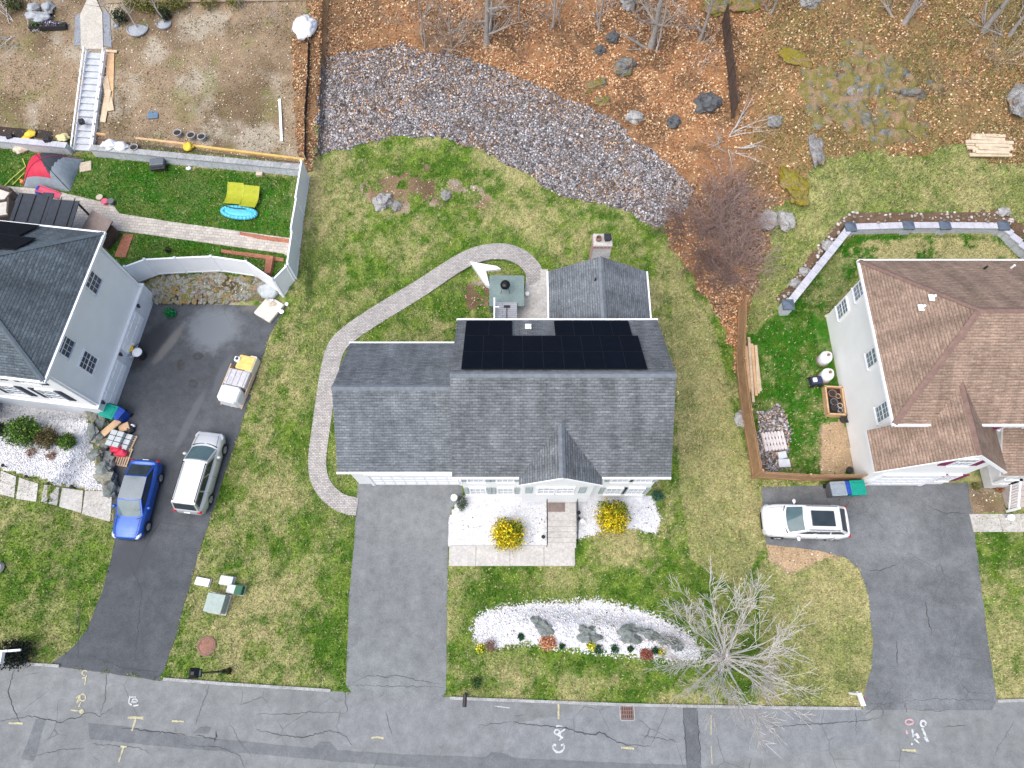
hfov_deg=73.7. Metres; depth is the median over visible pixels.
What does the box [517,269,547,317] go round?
patio
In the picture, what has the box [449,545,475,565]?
front walk
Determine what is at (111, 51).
lumber board
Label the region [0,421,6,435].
round shrub
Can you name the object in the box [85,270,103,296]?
window
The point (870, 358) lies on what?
window
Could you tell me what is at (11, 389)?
window
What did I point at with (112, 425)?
cardboard box
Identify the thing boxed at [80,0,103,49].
landing path
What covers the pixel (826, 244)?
boulder
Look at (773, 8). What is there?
bare tree
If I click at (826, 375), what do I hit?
propane tank
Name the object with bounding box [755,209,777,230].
boulder
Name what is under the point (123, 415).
wheeled bin
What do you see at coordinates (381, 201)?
boulder
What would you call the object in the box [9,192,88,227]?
gazebo
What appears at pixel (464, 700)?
mailbox
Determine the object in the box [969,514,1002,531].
front walk
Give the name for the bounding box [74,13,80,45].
gravel border
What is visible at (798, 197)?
boulder
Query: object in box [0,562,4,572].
park stone
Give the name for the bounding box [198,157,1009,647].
scattered leaves
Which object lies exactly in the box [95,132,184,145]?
timber edging
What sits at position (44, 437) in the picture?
round shrub
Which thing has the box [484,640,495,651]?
dead plant
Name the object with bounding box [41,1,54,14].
soil sack
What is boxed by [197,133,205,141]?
plant pot
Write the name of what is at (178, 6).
shrub
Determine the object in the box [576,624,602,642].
garden rock
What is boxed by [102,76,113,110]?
lumber board
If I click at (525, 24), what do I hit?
bare tree
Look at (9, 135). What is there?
planter pot
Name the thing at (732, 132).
fallen branches
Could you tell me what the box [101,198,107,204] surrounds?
garden pot
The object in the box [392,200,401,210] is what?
boulder
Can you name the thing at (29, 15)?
soil sack
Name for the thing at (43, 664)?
kerb
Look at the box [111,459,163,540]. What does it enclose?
parked car
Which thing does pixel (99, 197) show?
garden pot
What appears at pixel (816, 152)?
ledge rock
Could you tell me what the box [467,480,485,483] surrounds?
window
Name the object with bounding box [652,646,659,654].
perennial tuft
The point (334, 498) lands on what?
paver path
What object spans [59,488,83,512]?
stepping walk
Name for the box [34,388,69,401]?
window
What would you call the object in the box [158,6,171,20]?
shrub
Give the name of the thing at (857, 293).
window
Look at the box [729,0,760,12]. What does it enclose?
boulder
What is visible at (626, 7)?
boulder
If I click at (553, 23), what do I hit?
bare tree
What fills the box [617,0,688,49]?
bare tree
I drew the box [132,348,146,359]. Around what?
trash can
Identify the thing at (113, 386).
garage door
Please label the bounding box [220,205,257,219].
inflatable pool
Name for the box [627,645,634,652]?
perennial tuft
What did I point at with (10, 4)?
shrub
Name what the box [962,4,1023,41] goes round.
bare tree
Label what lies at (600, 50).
boulder
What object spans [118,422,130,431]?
cardboard box
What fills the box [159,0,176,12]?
shrub
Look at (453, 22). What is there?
bare bush
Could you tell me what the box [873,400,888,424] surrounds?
window
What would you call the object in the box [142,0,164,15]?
shrub
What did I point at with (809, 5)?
boulder
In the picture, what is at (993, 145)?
log pile
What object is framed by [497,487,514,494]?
window
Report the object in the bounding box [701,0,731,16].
rock
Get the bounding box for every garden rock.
[530,616,542,623]
[535,620,554,635]
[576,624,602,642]
[616,623,642,644]
[639,627,659,640]
[657,635,677,644]
[669,638,683,651]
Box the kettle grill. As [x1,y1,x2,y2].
[500,280,509,293]
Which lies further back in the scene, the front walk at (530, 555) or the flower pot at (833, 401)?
the flower pot at (833, 401)
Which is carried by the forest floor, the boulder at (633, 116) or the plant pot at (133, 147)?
the boulder at (633, 116)
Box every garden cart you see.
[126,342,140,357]
[805,376,822,387]
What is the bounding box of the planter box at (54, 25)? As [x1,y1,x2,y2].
[28,20,67,31]
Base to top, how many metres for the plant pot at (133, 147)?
0.360 m
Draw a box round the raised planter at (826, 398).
[821,386,846,417]
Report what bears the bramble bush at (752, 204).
on the forest floor
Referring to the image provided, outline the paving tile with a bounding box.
[147,111,158,118]
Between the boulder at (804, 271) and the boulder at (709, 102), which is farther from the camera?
the boulder at (709, 102)
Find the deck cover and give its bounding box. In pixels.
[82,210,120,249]
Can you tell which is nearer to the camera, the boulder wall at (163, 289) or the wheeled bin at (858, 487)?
the wheeled bin at (858, 487)
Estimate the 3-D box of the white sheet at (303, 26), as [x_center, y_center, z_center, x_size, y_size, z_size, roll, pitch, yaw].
[-14.310,-24.661,47.119,1.799,0.836,2.417,0,69,0]
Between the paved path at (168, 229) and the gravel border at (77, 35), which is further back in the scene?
the gravel border at (77, 35)
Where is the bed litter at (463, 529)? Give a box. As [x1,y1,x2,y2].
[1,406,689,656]
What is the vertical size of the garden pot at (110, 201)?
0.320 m
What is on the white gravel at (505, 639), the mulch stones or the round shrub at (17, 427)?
the round shrub at (17, 427)
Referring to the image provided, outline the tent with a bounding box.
[23,153,82,190]
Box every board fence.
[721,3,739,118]
[735,295,763,478]
[754,472,868,481]
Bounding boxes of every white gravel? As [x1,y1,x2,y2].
[0,404,699,659]
[448,496,546,545]
[576,496,659,538]
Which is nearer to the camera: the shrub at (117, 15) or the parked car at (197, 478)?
the parked car at (197, 478)
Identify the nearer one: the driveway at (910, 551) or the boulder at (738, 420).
the driveway at (910, 551)
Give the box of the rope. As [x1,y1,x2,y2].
[4,158,25,185]
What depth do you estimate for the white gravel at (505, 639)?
37.04 m
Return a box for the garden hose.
[839,497,856,506]
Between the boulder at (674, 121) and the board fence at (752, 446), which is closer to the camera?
the board fence at (752, 446)
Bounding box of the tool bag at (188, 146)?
[183,142,194,150]
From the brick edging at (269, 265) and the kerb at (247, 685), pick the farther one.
the brick edging at (269, 265)
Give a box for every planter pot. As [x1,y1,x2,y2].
[5,133,13,138]
[42,135,51,142]
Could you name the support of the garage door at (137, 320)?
in the house at (76, 304)
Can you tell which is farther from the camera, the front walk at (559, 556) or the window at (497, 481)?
the front walk at (559, 556)
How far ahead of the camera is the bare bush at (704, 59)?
46.20 m
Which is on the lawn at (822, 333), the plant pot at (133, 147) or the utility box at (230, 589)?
the utility box at (230, 589)
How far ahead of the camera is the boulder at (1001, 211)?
44.25 m
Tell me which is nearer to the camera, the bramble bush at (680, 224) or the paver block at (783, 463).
the paver block at (783, 463)
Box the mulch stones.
[777,210,1023,300]
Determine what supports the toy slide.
on the paved path at (168, 229)
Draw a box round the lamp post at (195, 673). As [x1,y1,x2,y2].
[188,668,231,678]
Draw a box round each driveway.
[52,303,286,676]
[346,483,462,699]
[761,482,996,709]
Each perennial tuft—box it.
[471,677,482,688]
[517,632,524,641]
[559,643,565,649]
[594,644,602,653]
[610,644,619,653]
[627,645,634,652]
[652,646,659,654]
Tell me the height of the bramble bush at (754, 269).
3.683 m
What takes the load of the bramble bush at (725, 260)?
on the forest floor
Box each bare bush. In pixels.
[226,0,282,27]
[305,6,350,57]
[407,2,497,58]
[431,2,481,46]
[500,9,555,61]
[621,4,668,45]
[683,39,722,74]
[919,52,974,104]
[975,28,1023,72]
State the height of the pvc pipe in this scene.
0.684 m
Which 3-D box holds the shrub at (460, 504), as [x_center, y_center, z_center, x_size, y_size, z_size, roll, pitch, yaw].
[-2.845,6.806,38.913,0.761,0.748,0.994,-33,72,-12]
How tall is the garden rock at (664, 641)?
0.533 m
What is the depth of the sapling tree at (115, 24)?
46.68 m
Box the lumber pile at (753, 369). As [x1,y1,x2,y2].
[746,337,761,402]
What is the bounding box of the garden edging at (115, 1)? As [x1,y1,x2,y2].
[106,0,290,2]
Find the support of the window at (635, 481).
in the house at (564, 406)
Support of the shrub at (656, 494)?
on the lawn at (822, 333)
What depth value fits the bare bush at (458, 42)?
46.65 m
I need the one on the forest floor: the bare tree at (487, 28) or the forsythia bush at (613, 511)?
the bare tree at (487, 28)
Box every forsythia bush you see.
[487,516,528,556]
[591,497,631,539]
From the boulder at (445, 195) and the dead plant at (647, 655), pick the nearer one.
the dead plant at (647, 655)
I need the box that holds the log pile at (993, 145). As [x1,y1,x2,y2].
[965,133,1013,156]
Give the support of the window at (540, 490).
in the house at (564, 406)
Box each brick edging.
[221,249,283,261]
[240,232,289,242]
[264,255,274,275]
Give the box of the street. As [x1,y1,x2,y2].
[0,664,1023,767]
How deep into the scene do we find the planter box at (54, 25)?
47.33 m
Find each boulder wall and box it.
[83,411,119,497]
[142,273,265,305]
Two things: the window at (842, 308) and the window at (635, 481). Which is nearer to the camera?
the window at (635, 481)
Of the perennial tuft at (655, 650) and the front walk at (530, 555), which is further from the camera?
the front walk at (530, 555)
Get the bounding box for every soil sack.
[24,11,40,21]
[27,2,40,11]
[33,11,44,22]
[38,12,52,20]
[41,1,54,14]
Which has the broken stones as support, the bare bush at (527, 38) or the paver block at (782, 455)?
the paver block at (782, 455)
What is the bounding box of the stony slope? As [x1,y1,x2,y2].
[316,45,790,470]
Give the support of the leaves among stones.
on the stony slope
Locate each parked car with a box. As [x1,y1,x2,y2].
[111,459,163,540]
[171,431,227,514]
[760,499,850,540]
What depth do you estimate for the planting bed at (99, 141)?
46.13 m
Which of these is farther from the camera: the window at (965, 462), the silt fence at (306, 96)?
the silt fence at (306, 96)
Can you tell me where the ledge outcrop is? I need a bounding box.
[796,38,942,147]
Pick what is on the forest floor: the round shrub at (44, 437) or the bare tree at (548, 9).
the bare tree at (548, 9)
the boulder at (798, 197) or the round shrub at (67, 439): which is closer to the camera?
the round shrub at (67, 439)
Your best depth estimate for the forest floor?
46.30 m
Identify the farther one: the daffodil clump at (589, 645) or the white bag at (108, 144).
the white bag at (108, 144)
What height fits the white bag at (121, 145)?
0.617 m
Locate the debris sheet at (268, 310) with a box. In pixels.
[254,298,287,322]
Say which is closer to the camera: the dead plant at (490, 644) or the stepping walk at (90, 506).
the dead plant at (490, 644)
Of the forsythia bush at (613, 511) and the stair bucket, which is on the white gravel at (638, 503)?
the forsythia bush at (613, 511)
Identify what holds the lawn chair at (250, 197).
on the lawn at (822, 333)
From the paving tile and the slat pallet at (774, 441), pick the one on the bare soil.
the paving tile
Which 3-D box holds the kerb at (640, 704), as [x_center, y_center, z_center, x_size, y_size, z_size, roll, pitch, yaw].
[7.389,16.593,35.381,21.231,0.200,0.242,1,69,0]
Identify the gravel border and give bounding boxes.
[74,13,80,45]
[103,12,111,47]
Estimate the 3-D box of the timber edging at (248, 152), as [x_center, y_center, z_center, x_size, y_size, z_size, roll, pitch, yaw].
[-17.783,-15.554,45.934,7.871,0.160,0.160,8,69,3]
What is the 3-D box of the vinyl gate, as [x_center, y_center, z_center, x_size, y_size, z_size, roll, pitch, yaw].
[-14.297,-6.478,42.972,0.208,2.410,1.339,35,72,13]
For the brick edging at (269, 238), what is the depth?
44.63 m
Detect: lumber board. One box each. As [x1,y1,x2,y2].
[100,90,110,122]
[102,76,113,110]
[105,49,117,52]
[106,53,114,100]
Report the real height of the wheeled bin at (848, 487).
0.975 m
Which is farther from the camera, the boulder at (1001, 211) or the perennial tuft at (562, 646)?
the boulder at (1001, 211)
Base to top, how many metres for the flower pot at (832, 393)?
0.280 m
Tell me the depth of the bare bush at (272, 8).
47.13 m
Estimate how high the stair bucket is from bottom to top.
0.260 m
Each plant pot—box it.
[129,143,138,150]
[173,129,181,137]
[186,131,195,140]
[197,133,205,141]
[840,414,848,422]
[846,466,853,472]
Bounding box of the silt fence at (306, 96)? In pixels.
[303,35,309,159]
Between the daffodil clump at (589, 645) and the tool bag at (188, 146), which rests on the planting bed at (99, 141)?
the tool bag at (188, 146)
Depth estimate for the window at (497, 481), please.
35.35 m
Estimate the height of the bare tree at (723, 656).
6.214 m
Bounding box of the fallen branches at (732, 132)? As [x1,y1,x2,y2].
[696,92,776,169]
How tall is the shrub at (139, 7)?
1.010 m
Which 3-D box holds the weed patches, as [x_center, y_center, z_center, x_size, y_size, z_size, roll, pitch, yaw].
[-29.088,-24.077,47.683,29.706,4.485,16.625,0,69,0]
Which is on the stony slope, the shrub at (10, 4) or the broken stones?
the broken stones
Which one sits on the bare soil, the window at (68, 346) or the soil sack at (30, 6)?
the soil sack at (30, 6)
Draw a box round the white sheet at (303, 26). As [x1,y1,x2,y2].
[292,14,317,40]
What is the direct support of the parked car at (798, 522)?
on the driveway at (910, 551)
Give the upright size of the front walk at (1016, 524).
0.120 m
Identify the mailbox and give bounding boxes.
[462,692,466,706]
[848,691,865,705]
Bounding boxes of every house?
[0,220,153,413]
[331,234,676,547]
[826,259,1023,512]
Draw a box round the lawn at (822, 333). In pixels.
[0,9,1023,707]
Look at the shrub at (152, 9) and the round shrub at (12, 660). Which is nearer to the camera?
the round shrub at (12, 660)
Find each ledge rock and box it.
[807,133,824,167]
[847,86,863,95]
[891,87,926,99]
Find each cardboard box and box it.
[101,420,120,435]
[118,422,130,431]
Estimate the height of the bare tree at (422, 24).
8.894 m
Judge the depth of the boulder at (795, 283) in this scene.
44.20 m
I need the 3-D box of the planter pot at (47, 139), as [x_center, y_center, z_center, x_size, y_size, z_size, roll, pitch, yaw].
[-31.395,-16.519,46.109,0.420,0.300,0.360,-9,69,-4]
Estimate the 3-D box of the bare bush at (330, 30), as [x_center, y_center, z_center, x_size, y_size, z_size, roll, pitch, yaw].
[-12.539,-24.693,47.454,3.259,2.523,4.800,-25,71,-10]
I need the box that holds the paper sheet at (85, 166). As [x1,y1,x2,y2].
[80,161,91,172]
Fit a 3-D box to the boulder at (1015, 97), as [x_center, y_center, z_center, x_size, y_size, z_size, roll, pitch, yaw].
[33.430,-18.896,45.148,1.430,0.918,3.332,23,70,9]
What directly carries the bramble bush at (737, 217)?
on the forest floor
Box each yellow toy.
[24,129,35,137]
[55,133,69,141]
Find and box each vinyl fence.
[123,255,283,297]
[286,159,309,278]
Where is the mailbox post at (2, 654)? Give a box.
[0,649,21,663]
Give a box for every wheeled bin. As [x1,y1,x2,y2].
[98,403,126,419]
[113,406,132,422]
[823,480,847,497]
[845,480,851,494]
[846,479,866,496]
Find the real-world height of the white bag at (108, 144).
0.647 m
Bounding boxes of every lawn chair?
[223,182,243,203]
[239,185,259,207]
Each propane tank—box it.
[815,351,832,366]
[817,368,833,383]
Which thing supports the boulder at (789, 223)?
on the lawn at (822, 333)
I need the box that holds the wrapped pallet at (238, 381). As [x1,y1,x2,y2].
[217,355,260,408]
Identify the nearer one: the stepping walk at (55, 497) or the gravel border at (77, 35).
the stepping walk at (55, 497)
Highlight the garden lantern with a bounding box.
[451,494,457,500]
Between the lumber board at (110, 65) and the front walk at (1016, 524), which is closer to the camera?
the front walk at (1016, 524)
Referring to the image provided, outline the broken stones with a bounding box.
[315,41,792,471]
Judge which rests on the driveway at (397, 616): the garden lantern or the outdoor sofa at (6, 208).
the garden lantern
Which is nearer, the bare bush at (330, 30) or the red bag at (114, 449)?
the red bag at (114, 449)
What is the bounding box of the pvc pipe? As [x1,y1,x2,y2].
[278,99,282,140]
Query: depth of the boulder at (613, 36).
46.94 m
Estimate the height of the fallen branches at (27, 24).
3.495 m
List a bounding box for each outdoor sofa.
[0,184,17,201]
[0,197,14,220]
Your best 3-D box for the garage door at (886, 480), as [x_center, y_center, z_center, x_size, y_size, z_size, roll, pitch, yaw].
[22.000,5.433,38.540,3.000,2.300,0.080,0,69,0]
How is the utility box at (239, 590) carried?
on the lawn at (822, 333)
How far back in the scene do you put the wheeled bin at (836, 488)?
38.57 m
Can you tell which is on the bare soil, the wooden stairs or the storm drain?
the wooden stairs
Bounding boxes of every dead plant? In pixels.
[24,447,36,458]
[45,450,55,459]
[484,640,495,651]
[537,635,557,651]
[639,648,653,659]
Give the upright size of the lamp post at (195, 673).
4.420 m
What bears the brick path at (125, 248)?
on the lawn at (822, 333)
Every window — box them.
[0,384,30,396]
[20,381,42,385]
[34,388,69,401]
[59,335,76,360]
[77,349,99,376]
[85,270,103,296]
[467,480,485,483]
[469,487,487,494]
[496,480,514,483]
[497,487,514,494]
[536,487,555,494]
[555,487,574,494]
[603,487,623,494]
[610,480,628,483]
[624,487,645,494]
[633,480,652,483]
[834,296,849,321]
[851,280,862,303]
[863,346,877,370]
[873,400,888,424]
[934,474,962,481]
[946,458,981,466]
[997,427,1023,430]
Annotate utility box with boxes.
[194,576,212,586]
[219,575,236,585]
[226,584,235,593]
[234,584,246,595]
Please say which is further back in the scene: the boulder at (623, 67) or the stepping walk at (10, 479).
the boulder at (623, 67)
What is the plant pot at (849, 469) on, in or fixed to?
on the bare soil
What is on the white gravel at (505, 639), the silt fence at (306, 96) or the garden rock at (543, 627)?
the garden rock at (543, 627)
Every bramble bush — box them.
[645,185,743,269]
[661,175,758,250]
[664,232,751,313]
[667,182,781,294]
[687,180,791,265]
[691,213,788,302]
[692,148,764,219]
[707,158,779,240]
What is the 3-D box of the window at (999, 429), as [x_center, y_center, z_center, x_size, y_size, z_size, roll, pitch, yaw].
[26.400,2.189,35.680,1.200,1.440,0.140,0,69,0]
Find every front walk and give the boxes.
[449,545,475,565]
[476,545,509,565]
[510,545,543,565]
[544,545,574,565]
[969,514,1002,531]
[998,514,1023,531]
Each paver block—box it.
[256,171,262,176]
[777,451,786,458]
[777,459,790,467]
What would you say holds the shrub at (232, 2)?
on the bare soil
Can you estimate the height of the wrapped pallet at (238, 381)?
1.030 m
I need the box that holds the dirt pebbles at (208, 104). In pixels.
[0,0,1000,566]
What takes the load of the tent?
on the lawn at (822, 333)
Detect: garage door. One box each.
[102,359,126,404]
[121,311,143,355]
[369,476,458,484]
[869,477,935,484]
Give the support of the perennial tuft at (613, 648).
on the white gravel at (505, 639)
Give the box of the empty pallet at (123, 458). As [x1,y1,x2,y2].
[109,448,133,466]
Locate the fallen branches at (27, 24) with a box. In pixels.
[0,0,63,60]
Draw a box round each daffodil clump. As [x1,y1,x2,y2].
[475,643,486,653]
[586,641,596,651]
[658,647,667,657]
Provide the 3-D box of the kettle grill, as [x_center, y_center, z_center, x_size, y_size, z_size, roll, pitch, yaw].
[-0.420,-6.074,42.621,0.620,1.108,0.663,0,69,0]
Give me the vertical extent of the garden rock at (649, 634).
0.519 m
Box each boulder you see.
[372,193,392,210]
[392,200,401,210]
[440,189,450,200]
[583,77,607,92]
[594,96,609,108]
[595,45,605,55]
[606,29,619,43]
[613,57,636,76]
[619,0,637,10]
[625,110,643,123]
[666,114,681,128]
[693,91,722,113]
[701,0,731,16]
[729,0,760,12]
[734,410,743,427]
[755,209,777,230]
[766,115,782,127]
[777,210,795,231]
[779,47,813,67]
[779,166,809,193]
[788,278,800,287]
[789,188,809,206]
[798,267,810,276]
[799,0,820,8]
[821,240,833,250]
[995,207,1011,216]
[1006,83,1023,117]
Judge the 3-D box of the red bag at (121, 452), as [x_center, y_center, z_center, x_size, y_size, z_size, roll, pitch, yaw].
[-22.896,3.991,40.082,0.755,0.436,0.667,0,69,0]
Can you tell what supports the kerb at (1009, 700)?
on the street
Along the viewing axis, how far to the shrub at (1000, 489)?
39.24 m
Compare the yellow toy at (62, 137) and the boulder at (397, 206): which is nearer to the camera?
the boulder at (397, 206)
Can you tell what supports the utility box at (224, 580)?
on the lawn at (822, 333)
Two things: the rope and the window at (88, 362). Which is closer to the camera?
the window at (88, 362)
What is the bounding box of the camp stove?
[149,158,167,171]
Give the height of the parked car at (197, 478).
1.714 m
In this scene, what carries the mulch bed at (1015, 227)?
on the lawn at (822, 333)
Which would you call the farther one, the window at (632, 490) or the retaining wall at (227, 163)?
the retaining wall at (227, 163)
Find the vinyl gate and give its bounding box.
[273,264,294,296]
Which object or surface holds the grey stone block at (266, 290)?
on the boulder wall at (163, 289)
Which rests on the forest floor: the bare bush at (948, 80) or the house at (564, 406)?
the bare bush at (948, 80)
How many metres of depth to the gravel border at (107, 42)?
47.60 m
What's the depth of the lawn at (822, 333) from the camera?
40.24 m
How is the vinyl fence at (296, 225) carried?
on the lawn at (822, 333)
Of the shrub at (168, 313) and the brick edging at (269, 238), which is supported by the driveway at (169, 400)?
the shrub at (168, 313)
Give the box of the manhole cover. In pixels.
[197,636,215,655]
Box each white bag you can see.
[13,146,28,153]
[100,139,116,150]
[113,141,128,150]
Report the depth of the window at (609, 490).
37.30 m
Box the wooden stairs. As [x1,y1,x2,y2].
[70,46,107,151]
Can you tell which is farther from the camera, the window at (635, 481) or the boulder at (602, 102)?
the boulder at (602, 102)
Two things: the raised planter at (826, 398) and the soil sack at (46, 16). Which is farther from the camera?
the soil sack at (46, 16)
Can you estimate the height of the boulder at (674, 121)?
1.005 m
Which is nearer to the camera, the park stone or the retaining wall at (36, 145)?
the park stone
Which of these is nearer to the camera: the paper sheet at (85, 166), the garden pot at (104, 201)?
the garden pot at (104, 201)
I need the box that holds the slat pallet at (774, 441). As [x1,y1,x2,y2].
[760,430,787,451]
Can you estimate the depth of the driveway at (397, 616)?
37.42 m
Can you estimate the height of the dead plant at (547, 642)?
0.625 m
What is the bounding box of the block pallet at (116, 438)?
[105,430,137,452]
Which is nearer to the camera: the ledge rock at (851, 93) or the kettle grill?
the kettle grill
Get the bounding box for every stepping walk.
[0,471,16,497]
[16,478,38,501]
[41,485,59,504]
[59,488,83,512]
[82,491,111,521]
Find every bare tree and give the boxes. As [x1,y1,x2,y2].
[380,0,433,48]
[417,0,484,49]
[443,0,525,45]
[469,1,497,29]
[514,0,560,23]
[518,0,534,35]
[534,0,562,30]
[572,0,625,30]
[603,0,662,17]
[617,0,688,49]
[642,0,687,51]
[645,555,820,762]
[665,0,719,42]
[762,0,802,14]
[878,0,925,25]
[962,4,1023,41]
[979,0,1009,33]
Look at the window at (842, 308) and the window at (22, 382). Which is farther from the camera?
the window at (842, 308)
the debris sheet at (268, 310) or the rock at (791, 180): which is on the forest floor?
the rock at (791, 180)
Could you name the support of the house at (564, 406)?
on the lawn at (822, 333)
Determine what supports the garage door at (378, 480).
in the house at (564, 406)
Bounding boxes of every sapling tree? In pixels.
[85,0,119,27]
[113,0,147,36]
[145,0,171,29]
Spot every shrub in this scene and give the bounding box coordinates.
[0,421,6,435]
[0,636,35,671]
[1,0,24,13]
[1,414,42,448]
[32,425,58,450]
[53,434,61,445]
[56,432,77,450]
[111,7,127,25]
[118,0,139,11]
[131,0,150,12]
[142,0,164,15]
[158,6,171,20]
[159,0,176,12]
[163,307,176,318]
[168,0,190,10]
[197,0,218,10]
[225,0,244,9]
[456,494,467,512]
[650,490,662,501]
[970,483,982,490]
[993,487,1004,491]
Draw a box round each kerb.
[3,662,59,667]
[163,678,330,691]
[450,697,860,709]
[997,699,1023,702]
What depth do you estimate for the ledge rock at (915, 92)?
44.91 m
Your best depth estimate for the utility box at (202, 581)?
37.43 m
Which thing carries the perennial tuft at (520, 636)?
on the white gravel at (505, 639)
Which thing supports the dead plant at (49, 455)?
on the white gravel at (505, 639)
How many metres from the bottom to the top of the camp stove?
0.667 m
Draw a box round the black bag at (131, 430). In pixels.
[125,423,135,433]
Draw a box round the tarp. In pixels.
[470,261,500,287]
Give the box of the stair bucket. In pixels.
[78,118,84,124]
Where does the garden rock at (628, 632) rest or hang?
on the white gravel at (505, 639)
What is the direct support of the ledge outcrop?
on the forest floor
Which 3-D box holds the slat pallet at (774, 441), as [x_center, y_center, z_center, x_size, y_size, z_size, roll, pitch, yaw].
[15.507,3.380,40.413,1.350,0.150,1.153,-6,69,-2]
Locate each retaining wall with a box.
[0,136,73,154]
[89,144,299,175]
[778,221,1023,315]
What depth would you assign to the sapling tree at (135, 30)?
47.47 m
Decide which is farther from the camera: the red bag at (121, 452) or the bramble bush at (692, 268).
the bramble bush at (692, 268)
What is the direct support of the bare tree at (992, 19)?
on the forest floor
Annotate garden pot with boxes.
[96,194,102,200]
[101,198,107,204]
[107,198,114,204]
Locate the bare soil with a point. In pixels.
(192, 114)
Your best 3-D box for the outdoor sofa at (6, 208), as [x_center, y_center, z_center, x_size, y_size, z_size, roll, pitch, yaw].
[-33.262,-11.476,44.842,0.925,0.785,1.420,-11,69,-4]
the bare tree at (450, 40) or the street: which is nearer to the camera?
the street
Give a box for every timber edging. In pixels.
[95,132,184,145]
[192,144,304,161]
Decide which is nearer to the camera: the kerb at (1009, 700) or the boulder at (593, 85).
the kerb at (1009, 700)
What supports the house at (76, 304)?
on the lawn at (822, 333)
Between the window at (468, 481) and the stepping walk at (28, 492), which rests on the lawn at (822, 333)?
the stepping walk at (28, 492)
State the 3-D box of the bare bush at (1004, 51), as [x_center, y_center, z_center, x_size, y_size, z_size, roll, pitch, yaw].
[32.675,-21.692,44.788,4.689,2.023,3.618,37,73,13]
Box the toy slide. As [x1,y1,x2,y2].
[35,184,60,198]
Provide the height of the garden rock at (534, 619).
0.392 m
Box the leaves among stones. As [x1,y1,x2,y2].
[316,42,789,470]
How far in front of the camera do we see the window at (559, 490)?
35.46 m
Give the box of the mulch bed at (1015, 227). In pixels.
[776,210,1023,303]
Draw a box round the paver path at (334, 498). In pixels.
[308,243,541,515]
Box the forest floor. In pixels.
[291,0,1023,372]
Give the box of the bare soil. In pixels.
[0,0,1005,572]
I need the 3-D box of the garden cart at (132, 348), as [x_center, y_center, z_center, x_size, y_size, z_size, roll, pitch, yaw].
[-23.624,-1.895,42.244,1.677,0.780,0.840,-19,70,-7]
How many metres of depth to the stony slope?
46.81 m
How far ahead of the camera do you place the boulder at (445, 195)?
45.47 m
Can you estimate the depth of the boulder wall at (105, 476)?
39.61 m
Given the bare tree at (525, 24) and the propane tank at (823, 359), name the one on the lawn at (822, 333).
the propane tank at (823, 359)
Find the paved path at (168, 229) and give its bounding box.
[7,186,289,255]
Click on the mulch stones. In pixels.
(1011, 219)
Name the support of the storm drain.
on the street
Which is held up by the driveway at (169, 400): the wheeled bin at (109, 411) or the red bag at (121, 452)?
the wheeled bin at (109, 411)
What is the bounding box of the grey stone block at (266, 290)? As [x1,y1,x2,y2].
[257,283,277,298]
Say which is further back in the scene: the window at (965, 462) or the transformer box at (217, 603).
the transformer box at (217, 603)
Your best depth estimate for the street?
34.89 m
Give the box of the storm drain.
[619,706,634,720]
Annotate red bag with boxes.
[110,445,121,452]
[114,449,128,456]
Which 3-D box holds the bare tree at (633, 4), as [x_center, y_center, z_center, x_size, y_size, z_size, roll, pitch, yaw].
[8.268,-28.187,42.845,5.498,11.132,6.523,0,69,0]
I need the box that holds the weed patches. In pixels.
[1,0,306,148]
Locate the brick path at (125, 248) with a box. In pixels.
[114,233,133,257]
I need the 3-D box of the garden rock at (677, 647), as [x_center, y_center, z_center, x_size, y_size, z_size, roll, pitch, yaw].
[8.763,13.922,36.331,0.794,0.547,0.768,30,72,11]
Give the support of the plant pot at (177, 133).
on the bare soil
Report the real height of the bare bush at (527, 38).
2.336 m
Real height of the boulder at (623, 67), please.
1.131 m
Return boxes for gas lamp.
[1005,514,1014,520]
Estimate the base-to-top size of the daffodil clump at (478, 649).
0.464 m
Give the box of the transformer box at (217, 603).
[203,592,231,615]
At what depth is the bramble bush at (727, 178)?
44.79 m
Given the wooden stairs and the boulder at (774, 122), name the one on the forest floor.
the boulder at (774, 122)
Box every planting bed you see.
[0,126,52,138]
[96,138,303,162]
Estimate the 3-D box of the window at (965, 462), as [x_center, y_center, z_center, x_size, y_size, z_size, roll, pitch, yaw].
[23.159,4.031,34.955,1.150,1.340,0.140,0,69,0]
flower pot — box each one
[828,389,836,396]
[830,398,837,404]
[830,405,836,410]
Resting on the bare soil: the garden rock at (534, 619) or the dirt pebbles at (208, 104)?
the dirt pebbles at (208, 104)

